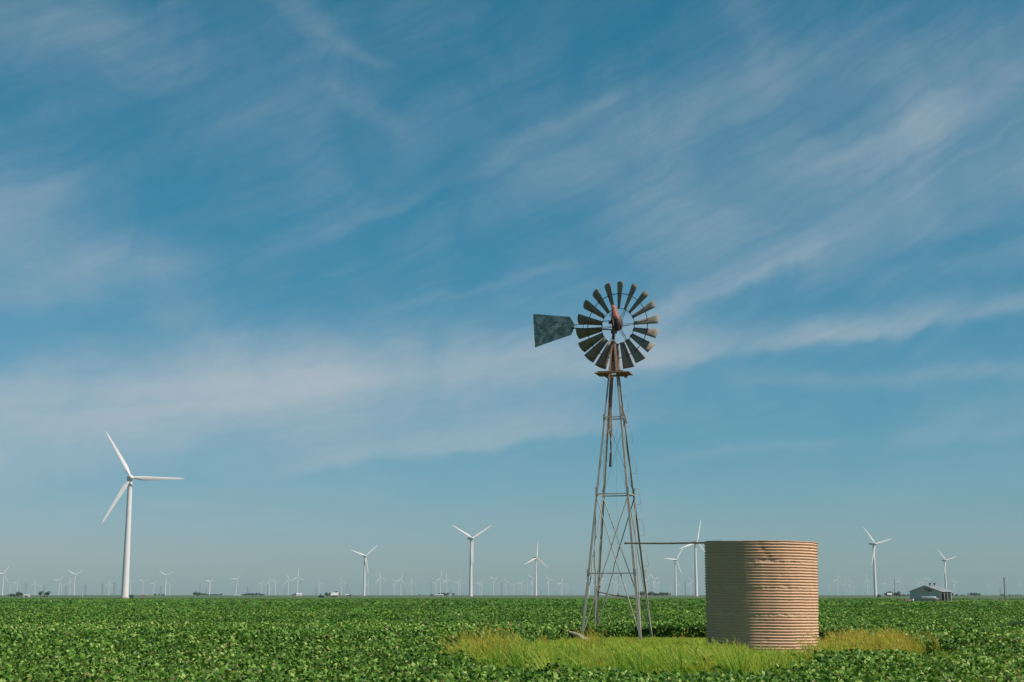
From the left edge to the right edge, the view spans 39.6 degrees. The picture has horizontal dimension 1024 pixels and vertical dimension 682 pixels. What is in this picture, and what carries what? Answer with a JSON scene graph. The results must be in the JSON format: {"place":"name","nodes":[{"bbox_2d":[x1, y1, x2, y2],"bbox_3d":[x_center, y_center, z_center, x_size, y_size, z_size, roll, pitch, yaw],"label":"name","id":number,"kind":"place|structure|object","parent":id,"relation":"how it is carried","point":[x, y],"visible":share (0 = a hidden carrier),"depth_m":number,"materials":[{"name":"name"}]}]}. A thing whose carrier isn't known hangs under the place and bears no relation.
{"place":"outdoors","nodes":[
{"label":"outdoors","id":0,"kind":"place"},
{"bbox_2d":[331,592,338,596],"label":"barn","id":1,"kind":"structure","parent":0,"point":[334,594],"depth_m":1474.86,"materials":[{"name":"white paint"}]},
{"bbox_2d":[0,595,1023,681],"bbox_3d":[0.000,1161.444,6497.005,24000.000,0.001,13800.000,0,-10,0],"label":"ground","id":2,"kind":"structure","parent":0,"point":[993,597],"depth_m":1700.07,"materials":[{"name":"green plant"}]},
{"bbox_2d":[0,565,9,594],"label":"wind turbine","id":3,"kind":"object","parent":2,"relation":"on","point":[3,580],"visible":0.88,"depth_m":4532.74,"materials":[{"name":"paint"}]},
{"bbox_2d":[69,570,82,594],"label":"wind turbine","id":4,"kind":"object","parent":2,"relation":"on","point":[74,582],"visible":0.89,"depth_m":4796.64,"materials":[{"name":"paint"}]},
{"bbox_2d":[102,432,183,597],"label":"wind turbine","id":5,"kind":"object","parent":2,"relation":"on","point":[125,571],"visible":0.96,"depth_m":823.45,"materials":[{"name":"paint"}]},
{"bbox_2d":[160,571,170,594],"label":"wind turbine","id":6,"kind":"object","parent":2,"relation":"on","point":[165,581],"visible":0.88,"depth_m":4984.85,"materials":[{"name":"paint"}]},
{"bbox_2d":[291,568,303,592],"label":"wind turbine","id":7,"kind":"object","parent":2,"relation":"on","point":[297,580],"visible":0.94,"depth_m":5345.02,"materials":[{"name":"paint"}]},
{"bbox_2d":[352,546,376,595],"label":"wind turbine","id":8,"kind":"object","parent":2,"relation":"on","point":[364,556],"visible":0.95,"depth_m":2491.28,"materials":[{"name":"paint"}]},
{"bbox_2d":[454,526,489,596],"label":"wind turbine","id":9,"kind":"object","parent":2,"relation":"on","point":[470,538],"visible":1,"depth_m":1706.27,"materials":[{"name":"paint"}]},
{"bbox_2d":[0,598,1023,681],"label":"cotton crop","id":10,"kind":"object","parent":2,"relation":"on","point":[75,639],"visible":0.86,"depth_m":47.29,"materials":[{"name":"green plant"}]},
{"bbox_2d":[994,619,1023,627],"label":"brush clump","id":11,"kind":"object","parent":10,"relation":"on","point":[1015,623],"visible":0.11,"depth_m":64.62,"materials":[{"name":"green plant"}]},
{"bbox_2d":[524,545,545,595],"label":"wind turbine","id":12,"kind":"object","parent":2,"relation":"on","point":[535,558],"visible":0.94,"depth_m":2614.82,"materials":[{"name":"paint"}]},
{"bbox_2d":[665,548,682,595],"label":"wind turbine","id":13,"kind":"object","parent":2,"relation":"on","point":[675,560],"visible":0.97,"depth_m":2762.69,"materials":[{"name":"paint"}]},
{"bbox_2d":[680,521,704,595],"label":"wind turbine","id":14,"kind":"object","parent":2,"relation":"on","point":[696,579],"visible":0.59,"depth_m":1846.02,"materials":[{"name":"paint"}]},
{"bbox_2d":[863,527,890,595],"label":"wind turbine","id":15,"kind":"object","parent":2,"relation":"on","point":[874,572],"visible":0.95,"depth_m":1896.41,"materials":[{"name":"paint"}]},
{"bbox_2d":[938,550,955,588],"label":"wind turbine","id":16,"kind":"object","parent":2,"relation":"on","point":[944,560],"visible":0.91,"depth_m":2799.95,"materials":[{"name":"paint"}]},
{"bbox_2d":[0,0,1023,594],"label":"sky","id":17,"kind":"structure","parent":0,"point":[295,260],"materials":[{"name":"blue"}]},
{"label":"ground pad","id":18,"kind":"structure","parent":0,"visible":0},
{"bbox_2d":[921,596,936,600],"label":"fuel tank","id":19,"kind":"object","parent":18,"relation":"on","point":[928,597],"visible":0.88,"depth_m":424.27,"materials":[{"name":"silver metal"}]},
{"bbox_2d":[908,583,952,600],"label":"farm shed","id":20,"kind":"structure","parent":18,"relation":"on","point":[917,594],"depth_m":431.27,"materials":[{"name":"metal"}]},
{"label":"clearing ground","id":21,"kind":"structure","parent":0,"visible":0},
{"bbox_2d":[569,631,587,639],"bbox_3d":[3.054,12.853,61.595,1.523,0.562,0.170,-9,-14,42],"label":"fallen timber","id":22,"kind":"object","parent":21,"relation":"on","point":[571,632],"visible":0.48,"depth_m":61.80,"materials":[{"name":"grey wood"}]},
{"bbox_2d":[533,281,659,639],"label":"farm windmill","id":23,"kind":"object","parent":21,"relation":"on","point":[549,328],"visible":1,"depth_m":65.48,"materials":[{"name":"metal"}]},
{"bbox_2d":[433,620,986,681],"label":"weed grass","id":24,"kind":"structure","parent":21,"relation":"on","point":[661,653],"depth_m":33.44,"materials":[{"name":"green plant"}]},
{"bbox_2d":[704,540,818,651],"bbox_3d":[8.757,9.047,49.897,3.963,3.959,3.970,1,-10,0],"label":"water tank","id":25,"kind":"object","parent":21,"relation":"on","point":[764,591],"visible":0.85,"depth_m":48.30,"materials":[{"name":"beige metal"}]},
{"bbox_2d":[624,542,704,543],"bbox_3d":[5.959,7.969,56.179,0.118,0.501,12.368,2,-10,-9],"label":"water pipe","id":26,"kind":"object","parent":25,"relation":"attached to","point":[664,543],"visible":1,"depth_m":55.90,"materials":[{"name":"grey metal"}]},
{"label":"pasture","id":27,"kind":"structure","parent":0,"visible":0},
{"bbox_2d":[896,600,1023,601],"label":"pasture grass","id":28,"kind":"structure","parent":27,"relation":"on","point":[977,600],"depth_m":447.20,"materials":[{"name":"plant"}]}
]}

